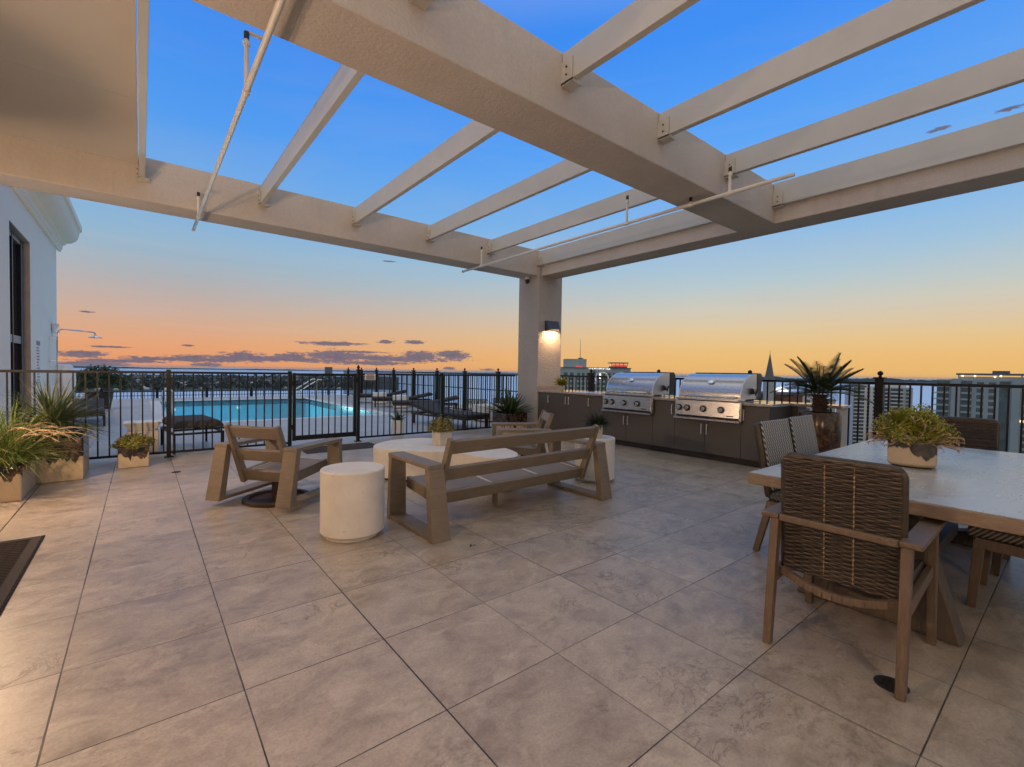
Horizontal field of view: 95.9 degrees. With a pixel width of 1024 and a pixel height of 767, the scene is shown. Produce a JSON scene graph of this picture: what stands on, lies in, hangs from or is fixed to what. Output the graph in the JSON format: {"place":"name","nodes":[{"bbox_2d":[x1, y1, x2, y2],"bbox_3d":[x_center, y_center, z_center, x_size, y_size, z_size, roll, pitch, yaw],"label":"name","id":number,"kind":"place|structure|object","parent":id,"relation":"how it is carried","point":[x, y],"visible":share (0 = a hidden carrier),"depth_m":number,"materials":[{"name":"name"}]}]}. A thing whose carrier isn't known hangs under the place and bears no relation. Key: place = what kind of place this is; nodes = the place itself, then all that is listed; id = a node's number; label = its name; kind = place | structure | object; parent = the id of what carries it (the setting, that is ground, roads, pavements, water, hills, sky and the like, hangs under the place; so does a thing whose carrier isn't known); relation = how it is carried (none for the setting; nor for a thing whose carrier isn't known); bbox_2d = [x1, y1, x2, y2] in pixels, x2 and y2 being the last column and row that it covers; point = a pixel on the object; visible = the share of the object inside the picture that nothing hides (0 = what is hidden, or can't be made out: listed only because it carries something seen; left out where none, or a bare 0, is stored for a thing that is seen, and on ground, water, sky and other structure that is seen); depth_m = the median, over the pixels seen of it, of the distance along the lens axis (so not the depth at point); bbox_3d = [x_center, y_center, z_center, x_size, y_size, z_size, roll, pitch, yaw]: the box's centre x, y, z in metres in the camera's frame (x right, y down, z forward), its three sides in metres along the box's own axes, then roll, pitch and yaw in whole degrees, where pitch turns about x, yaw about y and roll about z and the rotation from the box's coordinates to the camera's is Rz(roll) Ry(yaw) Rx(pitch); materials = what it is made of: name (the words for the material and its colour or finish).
{"place":"outdoors","nodes":[
{"label":"outdoors","id":0,"kind":"place"},
{"bbox_2d":[75,374,388,391],"bbox_3d":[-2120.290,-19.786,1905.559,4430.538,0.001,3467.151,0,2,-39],"label":"shore land","id":1,"kind":"structure","parent":0,"point":[233,388],"depth_m":1579.15,"materials":[{"name":"green plant"}]},
{"bbox_2d":[75,373,363,391],"bbox_3d":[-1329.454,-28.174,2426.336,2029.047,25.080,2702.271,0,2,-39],"label":"wood","id":2,"kind":"object","parent":1,"relation":"on","point":[225,383],"visible":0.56,"depth_m":1641.16,"materials":[{"name":"green plant"}]},
{"bbox_2d":[325,367,331,376],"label":"distant tower","id":3,"kind":"structure","parent":1,"relation":"on","point":[328,370],"depth_m":3345.06,"materials":[{"name":"grey glass"}]},
{"bbox_2d":[73,366,397,371],"bbox_3d":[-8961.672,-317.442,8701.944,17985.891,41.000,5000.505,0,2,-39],"label":"horizon land","id":4,"kind":"structure","parent":0,"point":[206,368],"depth_m":11704.98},
{"bbox_2d":[447,403,490,410],"bbox_3d":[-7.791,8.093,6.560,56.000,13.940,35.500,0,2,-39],"label":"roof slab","id":5,"kind":"structure","parent":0,"point":[461,406],"depth_m":30.47,"materials":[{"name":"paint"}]},
{"bbox_2d":[0,185,81,432],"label":"house","id":6,"kind":"structure","parent":5,"relation":"on","point":[37,229],"depth_m":7.76,"materials":[{"name":"paint"}]},
{"bbox_2d":[9,230,23,429],"bbox_3d":[-7.725,-0.649,7.130,0.052,3.350,1.540,0,2,-39],"label":"window","id":7,"kind":"structure","parent":6,"relation":"in","point":[15,245],"depth_m":7.48,"materials":[{"name":"black glass"}]},
{"bbox_2d":[35,340,40,386],"bbox_3d":[-8.513,-0.361,8.303,0.013,0.830,0.420,0,2,-39],"label":"rules board","id":8,"kind":"object","parent":6,"relation":"attached to","point":[37,356],"visible":0.88,"depth_m":8.23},
{"bbox_2d":[49,324,101,400],"bbox_3d":[-9.471,-0.428,9.969,0.417,1.650,1.229,1,1,-5],"label":"outdoor shower","id":9,"kind":"object","parent":6,"relation":"attached to","point":[55,328],"visible":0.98,"depth_m":9.52,"materials":[{"name":"silver metal"}]},
{"bbox_2d":[74,386,336,398],"bbox_3d":[-16.314,0.839,19.778,17.300,1.410,0.100,0,2,-39],"label":"roof railing","id":10,"kind":"object","parent":5,"relation":"on","point":[206,394],"visible":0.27,"depth_m":21.57,"materials":[{"name":"metal"}]},
{"bbox_2d":[59,395,491,462],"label":"pool deck","id":11,"kind":"structure","parent":5,"relation":"on","point":[125,416],"depth_m":10.90,"materials":[{"name":"grey concrete"}]},
{"bbox_2d":[55,364,75,425],"bbox_3d":[-9.900,0.254,10.215,0.400,1.360,0.400,0,2,-39],"label":"white urn","id":12,"kind":"object","parent":11,"relation":"on","point":[66,377],"visible":0.34,"depth_m":10.11,"materials":[{"name":"ceramic"}]},
{"bbox_2d":[65,398,105,425],"bbox_3d":[-10.003,0.662,10.786,0.764,0.514,2.137,0,2,-42],"label":"pool lounger","id":13,"kind":"object","parent":11,"relation":"on","point":[93,402],"visible":0.47,"depth_m":10.89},
{"bbox_2d":[76,364,130,408],"bbox_3d":[-12.851,0.084,14.345,1.362,1.401,1.378,1,1,1],"label":"bush planter","id":14,"kind":"object","parent":11,"relation":"on","point":[102,380],"visible":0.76,"depth_m":14.20,"materials":[{"name":"green plant"}]},
{"bbox_2d":[123,419,161,451],"bbox_3d":[-5.851,0.833,7.329,0.480,0.475,0.350,0,2,-39],"label":"pedestal table","id":15,"kind":"object","parent":11,"relation":"on","point":[147,427],"visible":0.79,"depth_m":7.25,"materials":[{"name":"concrete"}]},
{"bbox_2d":[160,414,223,454],"bbox_3d":[-5.354,0.819,7.725,0.685,0.500,1.215,-1,2,-45],"label":"lounger","id":16,"kind":"object","parent":11,"relation":"on","point":[188,421],"visible":0.71,"depth_m":7.41,"materials":[{"name":"metal"}]},
{"bbox_2d":[165,403,352,420],"bbox_3d":[-8.712,1.571,15.901,5.200,1.279,8.800,0,2,-39],"label":"pool basin","id":17,"kind":"object","parent":11,"relation":"in","point":[188,410],"visible":0.15,"depth_m":19.41,"materials":[{"name":"liquid"}]},
{"bbox_2d":[160,398,379,414],"bbox_3d":[-8.702,0.922,15.884,5.198,0.218,8.798,0,2,-39],"label":"pool waterline tile","id":18,"kind":"object","parent":17,"relation":"attached to","point":[244,402],"visible":0.32,"depth_m":18.87,"materials":[{"name":"blue tile"}]},
{"bbox_2d":[150,398,393,425],"bbox_3d":[-8.701,0.865,15.883,5.800,0.132,9.400,0,2,-39],"label":"pool coping","id":19,"kind":"object","parent":11,"relation":"on","point":[157,410],"visible":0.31,"depth_m":13.97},
{"bbox_2d":[162,388,172,416],"bbox_3d":[-9.326,0.705,12.521,0.244,1.162,0.592,0,2,-39],"label":"pool ladder","id":20,"kind":"object","parent":19,"relation":"attached to","point":[164,402],"visible":0.46,"depth_m":12.34,"materials":[{"name":"silver metal"}]},
{"bbox_2d":[296,379,321,393],"bbox_3d":[-8.879,0.557,19.898,1.194,1.500,0.942,0,2,-39],"label":"pool stair rail","id":21,"kind":"object","parent":11,"relation":"on","point":[308,385],"visible":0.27,"depth_m":19.75,"materials":[{"name":"silver metal"}]},
{"bbox_2d":[373,392,386,403],"bbox_3d":[-5.233,0.580,18.270,0.500,0.450,0.500,0,2,-19],"label":"cube table","id":22,"kind":"object","parent":11,"relation":"on","point":[380,394],"visible":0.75,"depth_m":18.05,"materials":[{"name":"white ceramic"}]},
{"bbox_2d":[360,390,405,397],"bbox_3d":[-5.435,0.525,19.057,2.137,0.514,0.764,0,2,-19],"label":"pool lounger","id":23,"kind":"object","parent":11,"relation":"on","point":[362,395],"visible":0.37,"depth_m":18.84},
{"bbox_2d":[390,411,405,433],"bbox_3d":[-2.394,0.808,9.653,0.417,0.517,0.488,1,1,-10],"label":"white pot plant","id":24,"kind":"object","parent":11,"relation":"on","point":[398,421],"visible":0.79,"depth_m":9.54,"materials":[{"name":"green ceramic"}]},
{"bbox_2d":[393,395,405,407],"bbox_3d":[-3.974,0.646,16.461,0.500,0.450,0.500,0,2,-19],"label":"cube table","id":25,"kind":"object","parent":11,"relation":"on","point":[398,397],"visible":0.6,"depth_m":16.24,"materials":[{"name":"white ceramic"}]},
{"bbox_2d":[373,392,432,406],"bbox_3d":[-4.063,0.595,17.167,2.137,0.514,0.764,0,2,-17],"label":"pool lounger","id":26,"kind":"object","parent":11,"relation":"on","point":[387,397],"visible":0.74,"depth_m":16.96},
{"bbox_2d":[392,396,459,412],"bbox_3d":[-2.836,0.663,15.203,2.137,0.514,0.764,1,1,-14],"label":"pool lounger","id":27,"kind":"object","parent":11,"relation":"on","point":[398,402],"visible":0.64,"depth_m":14.99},
{"bbox_2d":[343,367,517,410],"bbox_3d":[-3.874,0.110,18.060,0.130,1.444,16.000,0,2,-39],"label":"roof railing","id":28,"kind":"object","parent":11,"relation":"on","point":[381,384],"visible":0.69,"depth_m":16.96,"materials":[{"name":"metal"}]},
{"bbox_2d":[411,402,488,428],"bbox_3d":[-1.556,0.777,11.461,2.137,0.514,0.764,2,2,42],"label":"pool lounger","id":29,"kind":"object","parent":11,"relation":"on","point":[420,405],"visible":0.63,"depth_m":11.25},
{"bbox_2d":[473,403,503,421],"bbox_3d":[-0.510,0.799,12.705,1.000,0.440,0.600,0,2,-43],"label":"stone bench","id":30,"kind":"object","parent":11,"relation":"on","point":[483,410],"visible":0.14,"depth_m":12.31,"materials":[{"name":"concrete"}]},
{"bbox_2d":[74,366,936,412],"bbox_3d":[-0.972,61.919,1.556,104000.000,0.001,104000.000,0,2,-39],"label":"bay water","id":31,"kind":"structure","parent":0,"point":[926,393],"depth_m":2019.31,"materials":[{"name":"blue liquid"}]},
{"bbox_2d":[469,399,486,403],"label":"city block","id":32,"kind":"structure","parent":31,"relation":"on","point":[477,401],"depth_m":599.11,"materials":[{"name":"grey concrete"}]},
{"bbox_2d":[0,430,1023,766],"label":"terrace floor","id":33,"kind":"structure","parent":0,"point":[156,612],"depth_m":2.31,"materials":[{"name":"tile"}]},
{"bbox_2d":[0,535,44,614],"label":"door mat","id":34,"kind":"object","parent":33,"relation":"on","point":[16,556],"depth_m":3.13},
{"bbox_2d":[0,392,107,502],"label":"grass planter","id":35,"kind":"object","parent":33,"relation":"on","point":[18,470],"visible":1,"depth_m":4.66,"materials":[{"name":"stone"}]},
{"bbox_2d":[0,375,117,483],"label":"yucca planter","id":36,"kind":"object","parent":33,"relation":"on","point":[81,459],"visible":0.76,"depth_m":5.39,"materials":[{"name":"stone"}]},
{"bbox_2d":[108,432,156,468],"bbox_3d":[-5.114,0.884,6.231,0.482,0.452,0.478,1,1,1],"label":"sedum planter","id":37,"kind":"object","parent":33,"relation":"on","point":[133,451],"visible":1,"depth_m":6.12,"materials":[{"name":"stone"}]},
{"bbox_2d":[0,370,291,459],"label":"pool fence","id":38,"kind":"object","parent":33,"relation":"on","point":[168,451],"visible":0.73,"depth_m":6.85,"materials":[{"name":"metal"}]},
{"bbox_2d":[291,373,357,440],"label":"pool gate","id":39,"kind":"structure","parent":38,"relation":"attached to","point":[322,435],"depth_m":8.23,"materials":[{"name":"metal"}]},
{"bbox_2d":[205,423,342,508],"bbox_3d":[-2.407,0.787,4.763,0.960,0.802,0.834,1,1,14],"label":"swivel armchair","id":40,"kind":"object","parent":33,"relation":"on","point":[282,469],"visible":0.95,"depth_m":4.53,"materials":[{"name":"brown wood"}]},
{"bbox_2d":[303,442,374,453],"bbox_3d":[-2.939,1.097,7.919,1.240,0.008,0.600,0,2,-39],"label":"gate mat","id":41,"kind":"object","parent":33,"relation":"on","point":[352,446],"visible":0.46,"depth_m":7.91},
{"bbox_2d":[320,462,384,542],"bbox_3d":[-1.304,0.958,3.787,0.500,0.545,0.500,0,2,-39],"label":"drum table","id":42,"kind":"object","parent":33,"relation":"on","point":[352,496],"visible":1,"depth_m":3.58,"materials":[{"name":"concrete"}]},
{"bbox_2d":[354,365,514,441],"bbox_3d":[-1.431,0.361,9.807,3.820,1.433,0.110,0,2,-39],"label":"pool fence","id":43,"kind":"object","parent":33,"relation":"on","point":[441,379],"visible":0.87,"depth_m":9.48,"materials":[{"name":"metal"}]},
{"bbox_2d":[365,374,375,379],"bbox_3d":[-2.683,-0.125,8.749,0.205,0.118,0.008,0,2,-39],"label":"gate sign","id":44,"kind":"object","parent":43,"relation":"attached to","point":[370,376],"visible":1,"depth_m":8.75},
{"bbox_2d":[373,438,517,481],"bbox_3d":[-0.776,0.993,5.932,1.974,0.385,1.112,1,2,19],"label":"coffee table","id":45,"kind":"object","parent":33,"relation":"on","point":[424,448],"visible":0.29,"depth_m":5.55,"materials":[{"name":"concrete"}]},
{"bbox_2d":[427,414,454,445],"bbox_3d":[-0.917,0.600,6.029,0.401,0.392,0.398,0,2,-44],"label":"coffee table planter","id":46,"kind":"object","parent":45,"relation":"on","point":[441,434],"visible":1,"depth_m":5.96,"materials":[{"name":"beige ceramic"}]},
{"bbox_2d":[387,424,611,544],"bbox_3d":[-0.026,0.829,4.587,2.200,0.803,0.834,0,2,-40],"label":"patio sofa","id":47,"kind":"object","parent":33,"relation":"on","point":[438,486],"visible":1,"depth_m":4.22,"materials":[{"name":"brown wood"}]},
{"bbox_2d":[483,390,535,434],"bbox_3d":[-0.039,0.579,10.201,1.156,1.022,1.317,1,2,18],"label":"agave planter","id":48,"kind":"object","parent":33,"relation":"on","point":[510,412],"visible":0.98,"depth_m":10.06,"materials":[{"name":"stone"}]},
{"bbox_2d":[0,0,1023,427],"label":"pergola","id":49,"kind":"object","parent":33,"relation":"on","point":[72,96],"visible":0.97,"depth_m":4.80,"materials":[{"name":"paint"}]},
{"bbox_2d":[191,0,285,230],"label":"ceiling pipe","id":50,"kind":"object","parent":49,"relation":"hanging from","point":[249,78],"visible":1,"depth_m":3.46,"materials":[{"name":"metal"}]},
{"bbox_2d":[545,320,560,331],"bbox_3d":[0.932,-1.306,10.552,0.380,0.237,0.134,0,2,-39],"label":"wall lamp","id":51,"kind":"object","parent":49,"relation":"attached to","point":[551,326],"visible":1,"depth_m":10.52,"materials":[{"name":"brown metal"}]},
{"bbox_2d":[462,165,794,272],"bbox_3d":[0.936,-2.424,7.192,0.052,0.415,6.285,0,2,-39],"label":"ceiling pipe","id":52,"kind":"object","parent":49,"relation":"hanging from","point":[729,192],"visible":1,"depth_m":5.98,"materials":[{"name":"metal"}]},
{"bbox_2d":[491,410,553,456],"bbox_3d":[0.156,0.784,6.462,0.834,0.802,0.900,1,1,-8],"label":"swivel armchair","id":53,"kind":"object","parent":33,"relation":"on","point":[547,417],"visible":0.3,"depth_m":6.22,"materials":[{"name":"brown wood"}]},
{"bbox_2d":[574,435,614,483],"bbox_3d":[1.041,0.944,5.835,0.500,0.545,0.500,0,2,-39],"label":"drum table","id":54,"kind":"object","parent":33,"relation":"on","point":[609,441],"visible":0.49,"depth_m":5.64,"materials":[{"name":"concrete"}]},
{"bbox_2d":[579,407,614,437],"bbox_3d":[1.077,0.477,5.801,0.523,0.392,0.508,1,1,2],"label":"potted plant","id":55,"kind":"object","parent":54,"relation":"on","point":[599,421],"visible":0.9,"depth_m":5.76,"materials":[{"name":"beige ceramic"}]},
{"bbox_2d":[537,386,851,467],"bbox_3d":[2.737,0.659,8.557,1.085,1.030,5.618,0,2,-39],"label":"outdoor kitchen","id":56,"kind":"object","parent":33,"relation":"on","point":[661,429],"visible":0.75,"depth_m":7.77,"materials":[{"name":"stone"}]},
{"bbox_2d":[538,393,549,427],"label":"cabinet door","id":57,"kind":"structure","parent":56,"relation":"in","point":[543,398],"depth_m":10.28,"materials":[{"name":"laminate"}]},
{"bbox_2d":[550,393,567,429],"bbox_3d":[0.993,0.616,9.908,0.056,0.785,0.524,0,2,-39],"label":"cabinet door","id":58,"kind":"structure","parent":56,"relation":"in","point":[558,402],"depth_m":9.89,"materials":[{"name":"laminate"}]},
{"bbox_2d":[552,377,570,390],"bbox_3d":[1.105,-0.009,10.193,0.483,0.348,0.471,0,2,-39],"label":"counter plant","id":59,"kind":"object","parent":56,"relation":"on","point":[560,383],"visible":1,"depth_m":10.12,"materials":[{"name":"green plant"}]},
{"bbox_2d":[567,395,587,428],"bbox_3d":[1.331,0.631,9.487,0.056,0.785,0.544,0,2,-39],"label":"cabinet door","id":60,"kind":"structure","parent":56,"relation":"in","point":[577,404],"depth_m":9.48,"materials":[{"name":"laminate"}]},
{"bbox_2d":[587,396,603,434],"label":"cabinet door","id":61,"kind":"structure","parent":56,"relation":"in","point":[595,402],"depth_m":9.11,"materials":[{"name":"laminate"}]},
{"bbox_2d":[594,372,609,392],"bbox_3d":[1.897,-0.026,9.612,0.361,0.435,0.076,2,2,24],"label":"faucet","id":62,"kind":"object","parent":56,"relation":"on","point":[596,378],"visible":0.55,"depth_m":9.62,"materials":[{"name":"silver metal"}]},
{"bbox_2d":[604,411,626,440],"bbox_3d":[1.935,0.797,8.735,0.056,0.510,0.524,0,2,-39],"label":"cabinet door","id":63,"kind":"structure","parent":56,"relation":"in","point":[618,431],"depth_m":8.70,"materials":[{"name":"laminate"}]},
{"bbox_2d":[601,372,675,414],"bbox_3d":[2.365,0.156,8.619,0.831,0.749,1.154,0,2,-39],"label":"built in grill","id":64,"kind":"object","parent":56,"relation":"in","point":[636,386],"visible":0.99,"depth_m":8.38,"materials":[{"name":"metal"}]},
{"bbox_2d":[626,413,652,444],"bbox_3d":[2.276,0.813,8.310,0.056,0.510,0.554,0,2,-39],"label":"cabinet door","id":65,"kind":"structure","parent":56,"relation":"in","point":[639,428],"depth_m":8.30,"materials":[{"name":"laminate"}]},
{"bbox_2d":[652,400,674,447],"bbox_3d":[2.588,0.691,7.920,0.056,0.785,0.424,0,2,-39],"label":"cabinet door","id":66,"kind":"structure","parent":56,"relation":"in","point":[663,432],"depth_m":7.92,"materials":[{"name":"laminate"}]},
{"bbox_2d":[674,418,704,452],"bbox_3d":[2.886,0.842,7.550,0.056,0.510,0.524,0,2,-39],"label":"cabinet door","id":67,"kind":"structure","parent":56,"relation":"in","point":[689,434],"depth_m":7.55,"materials":[{"name":"laminate"}]},
{"bbox_2d":[673,373,761,423],"bbox_3d":[3.322,0.201,7.426,0.831,0.749,1.134,0,2,-39],"label":"built in grill","id":68,"kind":"object","parent":56,"relation":"in","point":[724,388],"visible":0.98,"depth_m":7.20,"materials":[{"name":"metal"}]},
{"bbox_2d":[704,421,740,457],"bbox_3d":[3.230,0.858,7.121,0.056,0.510,0.564,0,2,-39],"label":"cabinet door","id":69,"kind":"structure","parent":56,"relation":"in","point":[723,439],"depth_m":7.11,"materials":[{"name":"laminate"}]},
{"bbox_2d":[740,406,769,460],"bbox_3d":[3.536,0.735,6.739,0.056,0.785,0.394,0,2,-39],"label":"cabinet door","id":70,"kind":"structure","parent":56,"relation":"in","point":[751,415],"depth_m":6.79,"materials":[{"name":"laminate"}]},
{"bbox_2d":[753,418,793,550],"bbox_3d":[2.248,0.798,3.482,0.532,1.001,0.646,0,2,-39],"label":"dining side chair","id":71,"kind":"object","parent":33,"relation":"on","point":[773,439],"visible":0.31,"depth_m":3.54,"materials":[{"name":"wicker"}]},
{"bbox_2d":[560,369,1023,452],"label":"roof railing","id":72,"kind":"object","parent":33,"relation":"on","point":[879,383],"visible":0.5,"depth_m":6.60,"materials":[{"name":"metal"}]},
{"bbox_2d":[785,415,818,454],"bbox_3d":[2.721,0.795,3.900,0.532,1.001,0.646,0,2,-39],"label":"dining side chair","id":73,"kind":"object","parent":33,"relation":"on","point":[803,435],"visible":0.09,"depth_m":4.05,"materials":[{"name":"wicker"}]},
{"bbox_2d":[770,352,874,452],"bbox_3d":[4.237,0.417,6.270,1.128,1.676,1.107,1,1,-11],"label":"sago palm planter","id":74,"kind":"object","parent":33,"relation":"on","point":[828,428],"visible":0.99,"depth_m":6.12,"materials":[{"name":"plant"}]},
{"bbox_2d":[761,452,947,701],"bbox_3d":[1.717,0.832,2.335,0.688,0.969,0.634,0,2,-40],"label":"dining armchair","id":75,"kind":"object","parent":33,"relation":"on","point":[843,521],"visible":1,"depth_m":2.15,"materials":[{"name":"brown wicker"}]},
{"bbox_2d":[748,439,1023,646],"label":"dining table","id":76,"kind":"object","parent":33,"relation":"on","point":[981,488],"visible":0.36,"depth_m":2.56,"materials":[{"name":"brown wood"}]},
{"bbox_2d":[862,401,968,469],"bbox_3d":[2.730,0.340,3.151,0.560,0.437,0.556,2,2,43],"label":"table planter","id":77,"kind":"object","parent":76,"relation":"on","point":[917,439],"visible":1,"depth_m":3.04,"materials":[{"name":"green plant"}]},
{"bbox_2d":[874,675,909,693],"bbox_3d":[1.663,1.318,2.026,0.124,0.005,0.124,0,2,-39],"label":"floor drain","id":78,"kind":"object","parent":33,"relation":"on","point":[887,683],"visible":0.67,"depth_m":2.03,"materials":[{"name":"metal"}]},
{"bbox_2d":[938,416,1002,451],"bbox_3d":[4.289,0.819,4.450,0.688,0.969,0.634,0,2,-39],"label":"dining armchair","id":79,"kind":"object","parent":33,"relation":"on","point":[980,433],"visible":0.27,"depth_m":4.50,"materials":[{"name":"brown wicker"}]},
{"bbox_2d":[966,525,1023,607],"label":"dining side chair","id":80,"kind":"object","parent":33,"relation":"on","point":[986,542],"visible":0.69,"depth_m":2.70,"materials":[{"name":"wood"}]},
{"bbox_2d":[990,552,1010,575],"bbox_3d":[3.700,0.831,3.078,0.532,1.001,0.646,0,2,-37],"label":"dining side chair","id":81,"kind":"object","parent":33,"relation":"on","point":[997,558],"visible":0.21,"depth_m":3.17,"materials":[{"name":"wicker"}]},
{"bbox_2d":[56,0,1023,378],"label":"sky","id":82,"kind":"structure","parent":0,"point":[934,289],"materials":[{"name":"blue"}]},
{"bbox_2d":[409,371,685,376],"bbox_3d":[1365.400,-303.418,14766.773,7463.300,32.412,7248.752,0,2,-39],"label":"horizon land","id":83,"kind":"structure","parent":0,"point":[508,373],"depth_m":14968.51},
{"bbox_2d":[754,355,803,402],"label":"church","id":84,"kind":"structure","parent":0,"point":[769,374],"depth_m":154.90,"materials":[{"name":"stone"}]},
{"bbox_2d":[802,393,812,410],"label":"city block","id":85,"kind":"structure","parent":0,"point":[809,400],"depth_m":172.82,"materials":[{"name":"grey concrete"}]},
{"bbox_2d":[762,376,936,382],"bbox_3d":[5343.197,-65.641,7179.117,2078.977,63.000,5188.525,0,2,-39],"label":"shore hills","id":86,"kind":"structure","parent":0,"point":[886,380],"depth_m":6844.71,"materials":[{"name":"grey"}]},
{"label":"city ground","id":87,"kind":"structure","parent":0,"visible":0},
{"bbox_2d":[560,339,630,391],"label":"hotel","id":88,"kind":"structure","parent":87,"relation":"on","point":[574,366],"depth_m":295.65,"materials":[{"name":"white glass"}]},
{"bbox_2d":[827,399,835,411],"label":"city block","id":89,"kind":"structure","parent":87,"relation":"on","point":[833,402],"depth_m":247.58,"materials":[{"name":"grey concrete"}]},
{"bbox_2d":[844,384,874,445],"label":"condo tower","id":90,"kind":"structure","parent":87,"relation":"on","point":[862,416],"depth_m":370.54,"materials":[{"name":"white glass"}]},
{"bbox_2d":[884,385,912,437],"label":"condo tower","id":91,"kind":"structure","parent":87,"relation":"on","point":[904,394],"depth_m":359.93,"materials":[{"name":"white glass"}]},
{"bbox_2d":[933,371,1023,453],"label":"condo tower","id":92,"kind":"structure","parent":87,"relation":"on","point":[1001,413],"depth_m":229.51,"materials":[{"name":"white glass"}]}
]}

